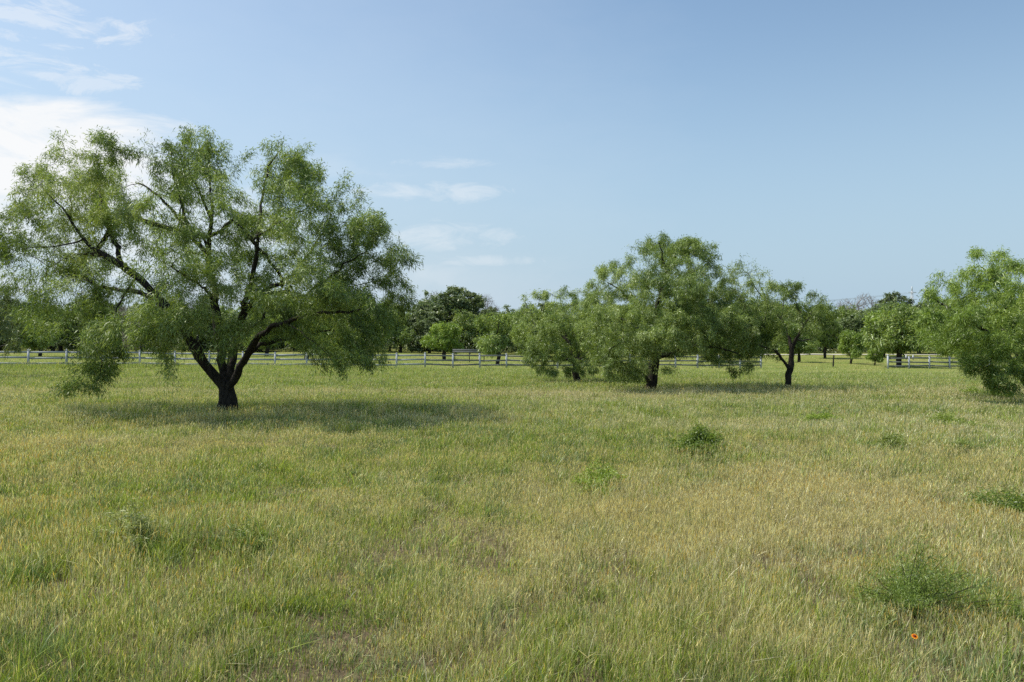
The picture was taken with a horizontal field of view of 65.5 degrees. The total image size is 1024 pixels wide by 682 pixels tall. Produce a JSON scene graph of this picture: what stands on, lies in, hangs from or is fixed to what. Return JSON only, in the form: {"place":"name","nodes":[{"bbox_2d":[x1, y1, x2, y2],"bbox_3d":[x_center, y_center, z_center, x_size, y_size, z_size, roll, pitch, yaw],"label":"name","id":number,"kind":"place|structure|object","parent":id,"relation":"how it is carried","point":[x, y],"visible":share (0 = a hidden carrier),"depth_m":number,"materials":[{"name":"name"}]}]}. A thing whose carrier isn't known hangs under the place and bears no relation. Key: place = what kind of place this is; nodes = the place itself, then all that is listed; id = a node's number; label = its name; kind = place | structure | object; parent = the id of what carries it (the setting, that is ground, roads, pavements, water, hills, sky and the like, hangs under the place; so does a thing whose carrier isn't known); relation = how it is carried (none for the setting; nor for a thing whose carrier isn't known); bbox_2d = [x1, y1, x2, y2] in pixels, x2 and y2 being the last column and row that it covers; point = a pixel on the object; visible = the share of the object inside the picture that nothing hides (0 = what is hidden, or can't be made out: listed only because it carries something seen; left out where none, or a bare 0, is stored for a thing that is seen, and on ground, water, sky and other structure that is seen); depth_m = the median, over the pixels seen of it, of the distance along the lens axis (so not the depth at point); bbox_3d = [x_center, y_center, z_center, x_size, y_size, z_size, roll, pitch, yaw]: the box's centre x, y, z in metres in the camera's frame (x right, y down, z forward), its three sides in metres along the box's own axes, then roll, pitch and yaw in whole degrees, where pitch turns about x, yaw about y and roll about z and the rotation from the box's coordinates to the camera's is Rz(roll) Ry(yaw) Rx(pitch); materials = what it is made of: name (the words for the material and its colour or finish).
{"place":"outdoors","nodes":[
{"label":"outdoors","id":0,"kind":"place"},
{"bbox_2d":[0,344,1023,681],"bbox_3d":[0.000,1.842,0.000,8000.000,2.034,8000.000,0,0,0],"label":"ground","id":1,"kind":"structure","parent":0,"point":[820,360],"depth_m":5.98,"materials":[{"name":"green plant"}]},
{"bbox_2d":[0,313,24,350],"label":"oak tree","id":2,"kind":"object","parent":1,"relation":"on","point":[1,342],"visible":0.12,"depth_m":123.91,"materials":[{"name":"green plant"}]},
{"bbox_2d":[0,285,31,361],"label":"mesquite tree","id":3,"kind":"object","parent":1,"relation":"on","point":[6,324],"visible":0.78,"depth_m":42.80,"materials":[{"name":"green plant"}]},
{"bbox_2d":[9,315,60,355],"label":"mesquite tree","id":4,"kind":"object","parent":1,"relation":"on","point":[41,344],"visible":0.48,"depth_m":98.88,"materials":[{"name":"green plant"}]},
{"bbox_2d":[24,310,75,350],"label":"oak tree","id":5,"kind":"object","parent":1,"relation":"on","point":[50,347],"depth_m":130.68,"materials":[{"name":"green plant"}]},
{"bbox_2d":[48,310,80,350],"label":"mesquite tree","id":6,"kind":"object","parent":1,"relation":"on","point":[64,334],"visible":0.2,"depth_m":122.06,"materials":[{"name":"green plant"}]},
{"bbox_2d":[64,293,86,312],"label":"oak tree","id":7,"kind":"object","parent":1,"relation":"on","point":[69,304],"visible":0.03,"depth_m":161.33,"materials":[{"name":"green plant"}]},
{"bbox_2d":[55,313,112,350],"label":"oak tree","id":8,"kind":"object","parent":1,"relation":"on","point":[62,342],"visible":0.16,"depth_m":121.90,"materials":[{"name":"green plant"}]},
{"bbox_2d":[79,315,123,351],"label":"mesquite tree","id":9,"kind":"object","parent":1,"relation":"on","point":[118,342],"visible":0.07,"depth_m":109.05,"materials":[{"name":"green plant"}]},
{"bbox_2d":[111,301,124,311],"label":"oak tree","id":10,"kind":"object","parent":1,"relation":"on","point":[119,307],"visible":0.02,"depth_m":157.19,"materials":[{"name":"green plant"}]},
{"bbox_2d":[109,305,147,350],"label":"bare tree","id":11,"kind":"object","parent":1,"relation":"on","point":[125,338],"visible":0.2,"depth_m":119.88,"materials":[{"name":"grey plant"}]},
{"bbox_2d":[125,299,144,309],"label":"oak tree","id":12,"kind":"object","parent":1,"relation":"on","point":[135,304],"visible":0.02,"depth_m":156.86,"materials":[{"name":"green plant"}]},
{"bbox_2d":[120,312,158,351],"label":"mesquite tree","id":13,"kind":"object","parent":1,"relation":"on","point":[137,330],"visible":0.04,"depth_m":126.77,"materials":[{"name":"green plant"}]},
{"bbox_2d":[86,496,208,563],"bbox_3d":[-3.231,1.654,7.061,1.024,0.558,1.129,0,0,-20],"label":"weed","id":14,"kind":"object","parent":1,"relation":"on","point":[144,521],"visible":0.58,"depth_m":7.01,"materials":[{"name":"green plant"}]},
{"bbox_2d":[134,301,167,348],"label":"oak tree","id":15,"kind":"object","parent":1,"relation":"on","point":[147,308],"visible":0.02,"depth_m":140.03,"materials":[{"name":"green plant"}]},
{"bbox_2d":[176,304,229,351],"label":"oak tree","id":16,"kind":"object","parent":1,"relation":"on","point":[206,338],"visible":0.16,"depth_m":125.55,"materials":[{"name":"green plant"}]},
{"bbox_2d":[186,528,234,539],"bbox_3d":[-3.007,1.817,7.637,1.444,0.139,0.859,0,0,0],"label":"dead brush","id":17,"kind":"object","parent":1,"relation":"on","point":[214,534],"visible":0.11,"depth_m":7.58,"materials":[{"name":"plant"}]},
{"bbox_2d":[0,123,424,411],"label":"mesquite tree","id":18,"kind":"object","parent":1,"relation":"on","point":[333,297],"visible":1,"depth_m":19.22,"materials":[{"name":"green plant"}]},
{"bbox_2d":[219,305,240,319],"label":"mesquite tree","id":19,"kind":"object","parent":1,"relation":"on","point":[231,312],"visible":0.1,"depth_m":141.95,"materials":[{"name":"green plant"}]},
{"bbox_2d":[208,514,306,559],"bbox_3d":[-2.180,1.721,6.988,0.729,0.469,0.811,0,0,27],"label":"weed","id":20,"kind":"object","parent":1,"relation":"on","point":[260,543],"visible":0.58,"depth_m":6.88,"materials":[{"name":"green plant"}]},
{"bbox_2d":[241,313,280,355],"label":"mesquite tree","id":21,"kind":"object","parent":1,"relation":"on","point":[267,349],"visible":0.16,"depth_m":103.60,"materials":[{"name":"green plant"}]},
{"bbox_2d":[238,313,287,351],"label":"oak tree","id":22,"kind":"object","parent":1,"relation":"on","point":[260,349],"visible":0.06,"depth_m":125.27,"materials":[{"name":"green plant"}]},
{"bbox_2d":[268,307,335,358],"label":"mesquite tree","id":23,"kind":"object","parent":1,"relation":"on","point":[325,333],"visible":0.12,"depth_m":91.80,"materials":[{"name":"green plant"}]},
{"bbox_2d":[0,349,761,367],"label":"white fence","id":24,"kind":"object","parent":1,"relation":"on","point":[28,352],"visible":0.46,"depth_m":66.12,"materials":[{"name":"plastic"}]},
{"bbox_2d":[379,298,409,350],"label":"mesquite tree","id":25,"kind":"object","parent":1,"relation":"on","point":[393,310],"visible":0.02,"depth_m":139.60,"materials":[{"name":"green plant"}]},
{"bbox_2d":[380,310,416,352],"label":"mesquite tree","id":26,"kind":"object","parent":1,"relation":"on","point":[406,332],"visible":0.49,"depth_m":126.43,"materials":[{"name":"green plant"}]},
{"bbox_2d":[405,303,438,349],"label":"oak tree","id":27,"kind":"object","parent":1,"relation":"on","point":[412,320],"visible":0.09,"depth_m":139.24,"materials":[{"name":"green plant"}]},
{"bbox_2d":[407,316,440,352],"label":"oak tree","id":28,"kind":"object","parent":1,"relation":"on","point":[424,325],"visible":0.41,"depth_m":125.32,"materials":[{"name":"green plant"}]},
{"bbox_2d":[410,290,448,322],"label":"oak tree","id":29,"kind":"object","parent":1,"relation":"on","point":[431,303],"visible":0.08,"depth_m":146.02,"materials":[{"name":"green plant"}]},
{"bbox_2d":[419,320,465,358],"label":"mesquite tree","id":30,"kind":"object","parent":1,"relation":"on","point":[442,336],"visible":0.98,"depth_m":96.91,"materials":[{"name":"green plant"}]},
{"bbox_2d":[414,285,486,348],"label":"oak tree","id":31,"kind":"object","parent":1,"relation":"on","point":[457,298],"visible":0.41,"depth_m":135.27,"materials":[{"name":"green plant"}]},
{"bbox_2d":[447,307,482,348],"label":"mesquite tree","id":32,"kind":"object","parent":1,"relation":"on","point":[464,322],"visible":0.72,"depth_m":130.20,"materials":[{"name":"green plant"}]},
{"bbox_2d":[453,349,480,361],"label":"board barrier","id":33,"kind":"object","parent":1,"relation":"on","point":[469,351],"visible":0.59,"depth_m":92.01,"materials":[{"name":"grey wood"}]},
{"bbox_2d":[479,294,498,311],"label":"bare tree","id":34,"kind":"object","parent":1,"relation":"on","point":[491,301],"visible":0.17,"depth_m":160.20,"materials":[{"name":"grey plant"}]},
{"bbox_2d":[475,308,503,348],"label":"oak tree","id":35,"kind":"object","parent":1,"relation":"on","point":[483,311],"visible":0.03,"depth_m":145.16,"materials":[{"name":"green plant"}]},
{"bbox_2d":[472,324,514,348],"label":"mesquite tree","id":36,"kind":"object","parent":1,"relation":"on","point":[508,343],"visible":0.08,"depth_m":125.09,"materials":[{"name":"green plant"}]},
{"bbox_2d":[473,310,517,363],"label":"mesquite tree","id":37,"kind":"object","parent":1,"relation":"on","point":[493,341],"visible":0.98,"depth_m":79.73,"materials":[{"name":"green plant"}]},
{"bbox_2d":[496,310,515,348],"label":"mesquite tree","id":38,"kind":"object","parent":1,"relation":"on","point":[512,313],"visible":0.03,"depth_m":145.24,"materials":[{"name":"green plant"}]},
{"bbox_2d":[2,331,1010,353],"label":"undergrowth","id":39,"kind":"object","parent":1,"relation":"on","point":[405,347],"visible":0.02,"depth_m":127.17,"materials":[{"name":"green plant"}]},
{"bbox_2d":[501,304,518,313],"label":"oak tree","id":40,"kind":"object","parent":1,"relation":"on","point":[506,306],"visible":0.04,"depth_m":163.15,"materials":[{"name":"green plant"}]},
{"bbox_2d":[508,313,543,351],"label":"oak tree","id":41,"kind":"object","parent":1,"relation":"on","point":[514,348],"visible":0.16,"depth_m":128.00,"materials":[{"name":"green plant"}]},
{"bbox_2d":[513,302,555,328],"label":"mesquite tree","id":42,"kind":"object","parent":1,"relation":"on","point":[530,307],"visible":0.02,"depth_m":136.28,"materials":[{"name":"green plant"}]},
{"bbox_2d":[536,301,557,314],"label":"oak tree","id":43,"kind":"object","parent":1,"relation":"on","point":[540,305],"visible":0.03,"depth_m":154.64,"materials":[{"name":"green plant"}]},
{"bbox_2d":[507,285,621,380],"bbox_3d":[2.911,-0.418,42.979,6.393,5.567,7.657,0,0,0],"label":"mesquite tree","id":44,"kind":"object","parent":1,"relation":"on","point":[565,350],"visible":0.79,"depth_m":41.00,"materials":[{"name":"green plant"}]},
{"bbox_2d":[550,318,579,344],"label":"oak tree","id":45,"kind":"object","parent":1,"relation":"on","point":[554,340],"visible":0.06,"depth_m":126.94,"materials":[{"name":"green plant"}]},
{"bbox_2d":[570,456,628,494],"bbox_3d":[1.112,1.724,10.123,0.808,0.498,0.992,0,0,0],"label":"weed","id":46,"kind":"object","parent":1,"relation":"on","point":[599,475],"visible":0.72,"depth_m":10.16,"materials":[{"name":"green plant"}]},
{"bbox_2d":[607,310,643,340],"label":"mesquite tree","id":47,"kind":"object","parent":1,"relation":"on","point":[620,323],"visible":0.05,"depth_m":128.38,"materials":[{"name":"green plant"}]},
{"bbox_2d":[571,231,764,390],"bbox_3d":[6.839,-1.302,33.741,8.679,7.568,9.636,0,0,0],"label":"mesquite tree","id":48,"kind":"object","parent":1,"relation":"on","point":[683,311],"visible":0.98,"depth_m":32.09,"materials":[{"name":"green plant"}]},
{"bbox_2d":[659,421,740,460],"bbox_3d":[2.947,1.619,12.738,1.342,0.648,1.482,0,0,0],"label":"weed","id":49,"kind":"object","parent":1,"relation":"on","point":[699,436],"visible":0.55,"depth_m":12.71,"materials":[{"name":"green plant"}]},
{"bbox_2d":[705,327,738,358],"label":"mesquite tree","id":50,"kind":"object","parent":1,"relation":"on","point":[725,340],"visible":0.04,"depth_m":94.45,"materials":[{"name":"green plant"}]},
{"bbox_2d":[748,296,783,348],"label":"mesquite tree","id":51,"kind":"object","parent":1,"relation":"on","point":[757,306],"visible":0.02,"depth_m":138.25,"materials":[{"name":"green plant"}]},
{"bbox_2d":[755,312,787,351],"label":"mesquite tree","id":52,"kind":"object","parent":1,"relation":"on","point":[776,330],"visible":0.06,"depth_m":129.97,"materials":[{"name":"green plant"}]},
{"bbox_2d":[709,252,840,386],"bbox_3d":[11.386,-0.865,34.384,6.440,6.240,6.581,0,0,0],"label":"mesquite tree","id":53,"kind":"object","parent":1,"relation":"on","point":[793,311],"visible":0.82,"depth_m":34.08,"materials":[{"name":"green plant"}]},
{"bbox_2d":[783,309,810,337],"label":"oak tree","id":54,"kind":"object","parent":1,"relation":"on","point":[796,322],"visible":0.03,"depth_m":130.08,"materials":[{"name":"green plant"}]},
{"bbox_2d":[775,320,820,361],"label":"mesquite tree","id":55,"kind":"object","parent":1,"relation":"on","point":[806,346],"visible":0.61,"depth_m":97.14,"materials":[{"name":"green plant"}]},
{"bbox_2d":[792,411,844,424],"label":"weed","id":56,"kind":"object","parent":1,"relation":"on","point":[822,416],"visible":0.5,"depth_m":18.00,"materials":[{"name":"green plant"}]},
{"bbox_2d":[803,304,843,358],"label":"mesquite tree","id":57,"kind":"object","parent":1,"relation":"on","point":[835,334],"visible":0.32,"depth_m":107.14,"materials":[{"name":"green plant"}]},
{"bbox_2d":[836,298,854,314],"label":"bare tree","id":58,"kind":"object","parent":1,"relation":"on","point":[848,302],"visible":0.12,"depth_m":175.93,"materials":[{"name":"grey plant"}]},
{"bbox_2d":[834,303,864,345],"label":"mesquite tree","id":59,"kind":"object","parent":1,"relation":"on","point":[844,311],"visible":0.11,"depth_m":140.96,"materials":[{"name":"green plant"}]},
{"bbox_2d":[765,354,936,354],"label":"track","id":60,"kind":"structure","parent":1,"relation":"on","point":[864,354],"depth_m":118.79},
{"bbox_2d":[837,329,866,363],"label":"mesquite tree","id":61,"kind":"object","parent":1,"relation":"on","point":[853,350],"visible":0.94,"depth_m":93.45,"materials":[{"name":"green plant"}]},
{"bbox_2d":[837,309,867,349],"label":"oak tree","id":62,"kind":"object","parent":1,"relation":"on","point":[854,325],"visible":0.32,"depth_m":129.93,"materials":[{"name":"green plant"}]},
{"bbox_2d":[851,294,878,309],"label":"bare tree","id":63,"kind":"object","parent":1,"relation":"on","point":[863,303],"visible":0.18,"depth_m":170.00,"materials":[{"name":"grey plant"}]},
{"bbox_2d":[864,348,883,365],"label":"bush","id":64,"kind":"object","parent":1,"relation":"on","point":[878,357],"visible":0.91,"depth_m":89.79,"materials":[{"name":"green plant"}]},
{"bbox_2d":[862,302,887,349],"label":"oak tree","id":65,"kind":"object","parent":1,"relation":"on","point":[872,308],"visible":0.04,"depth_m":143.58,"materials":[{"name":"green plant"}]},
{"bbox_2d":[862,308,904,356],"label":"mesquite tree","id":66,"kind":"object","parent":1,"relation":"on","point":[872,317],"visible":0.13,"depth_m":111.38,"materials":[{"name":"green plant"}]},
{"bbox_2d":[836,590,936,632],"bbox_3d":[2.469,1.811,5.417,0.646,0.281,0.646,0,0,0],"label":"weed","id":67,"kind":"object","parent":1,"relation":"on","point":[878,607],"visible":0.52,"depth_m":5.34,"materials":[{"name":"green plant"}]},
{"bbox_2d":[883,297,898,310],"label":"oak tree","id":68,"kind":"object","parent":1,"relation":"on","point":[891,301],"visible":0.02,"depth_m":156.65,"materials":[{"name":"green plant"}]},
{"bbox_2d":[858,432,925,448],"bbox_3d":[6.546,1.768,14.002,1.230,0.401,1.270,0,0,0],"label":"weed","id":69,"kind":"object","parent":1,"relation":"on","point":[887,437],"visible":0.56,"depth_m":13.73,"materials":[{"name":"green plant"}]},
{"bbox_2d":[871,291,914,307],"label":"oak tree","id":70,"kind":"object","parent":1,"relation":"on","point":[896,295],"visible":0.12,"depth_m":159.28,"materials":[{"name":"green plant"}]},
{"bbox_2d":[857,301,939,364],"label":"mesquite tree","id":71,"kind":"object","parent":1,"relation":"on","point":[895,329],"visible":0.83,"depth_m":83.08,"materials":[{"name":"green plant"}]},
{"bbox_2d":[890,302,919,313],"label":"mesquite tree","id":72,"kind":"object","parent":1,"relation":"on","point":[903,303],"visible":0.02,"depth_m":139.10,"materials":[{"name":"green plant"}]},
{"bbox_2d":[911,634,917,680],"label":"wildflower","id":73,"kind":"object","parent":1,"relation":"on","point":[914,636],"visible":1,"depth_m":4.36,"materials":[{"name":"orange plant"}]},
{"bbox_2d":[912,301,935,309],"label":"oak tree","id":74,"kind":"object","parent":1,"relation":"on","point":[919,305],"visible":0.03,"depth_m":156.83,"materials":[{"name":"green plant"}]},
{"bbox_2d":[840,531,1023,628],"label":"weed","id":75,"kind":"object","parent":1,"relation":"on","point":[907,590],"visible":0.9,"depth_m":5.51,"materials":[{"name":"green plant"}]},
{"bbox_2d":[903,411,983,428],"bbox_3d":[9.529,1.777,17.491,1.554,0.519,1.589,0,0,0],"label":"weed","id":76,"kind":"object","parent":1,"relation":"on","point":[945,417],"visible":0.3,"depth_m":17.40,"materials":[{"name":"green plant"}]},
{"bbox_2d":[916,309,972,352],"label":"mesquite tree","id":77,"kind":"object","parent":1,"relation":"on","point":[929,316],"visible":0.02,"depth_m":125.88,"materials":[{"name":"green plant"}]},
{"bbox_2d":[887,355,1013,368],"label":"white fence","id":78,"kind":"object","parent":1,"relation":"on","point":[928,362],"visible":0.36,"depth_m":79.79,"materials":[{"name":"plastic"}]},
{"bbox_2d":[928,320,978,356],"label":"mesquite tree","id":79,"kind":"object","parent":1,"relation":"on","point":[953,335],"visible":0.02,"depth_m":95.47,"materials":[{"name":"green plant"}]},
{"bbox_2d":[935,437,985,453],"bbox_3d":[7.611,1.792,13.413,1.006,0.401,0.945,0,0,21],"label":"weed","id":80,"kind":"object","parent":1,"relation":"on","point":[965,442],"visible":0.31,"depth_m":13.27,"materials":[{"name":"green plant"}]},
{"bbox_2d":[907,245,1023,397],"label":"mesquite tree","id":81,"kind":"object","parent":1,"relation":"on","point":[988,280],"visible":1,"depth_m":25.02,"materials":[{"name":"green plant"}]},
{"bbox_2d":[959,386,988,394],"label":"weed","id":82,"kind":"object","parent":1,"relation":"on","point":[968,390],"visible":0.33,"depth_m":29.92,"materials":[{"name":"green plant"}]},
{"bbox_2d":[957,483,1023,522],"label":"weed","id":83,"kind":"object","parent":1,"relation":"on","point":[1013,497],"visible":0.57,"depth_m":8.35,"materials":[{"name":"green plant"}]},
{"bbox_2d":[975,387,1016,398],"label":"weed","id":84,"kind":"object","parent":1,"relation":"on","point":[1002,393],"visible":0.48,"depth_m":26.78,"materials":[{"name":"green plant"}]},
{"bbox_2d":[0,0,1023,314],"label":"sky","id":85,"kind":"structure","parent":0,"point":[851,149],"materials":[{"name":"blue"}]}
]}

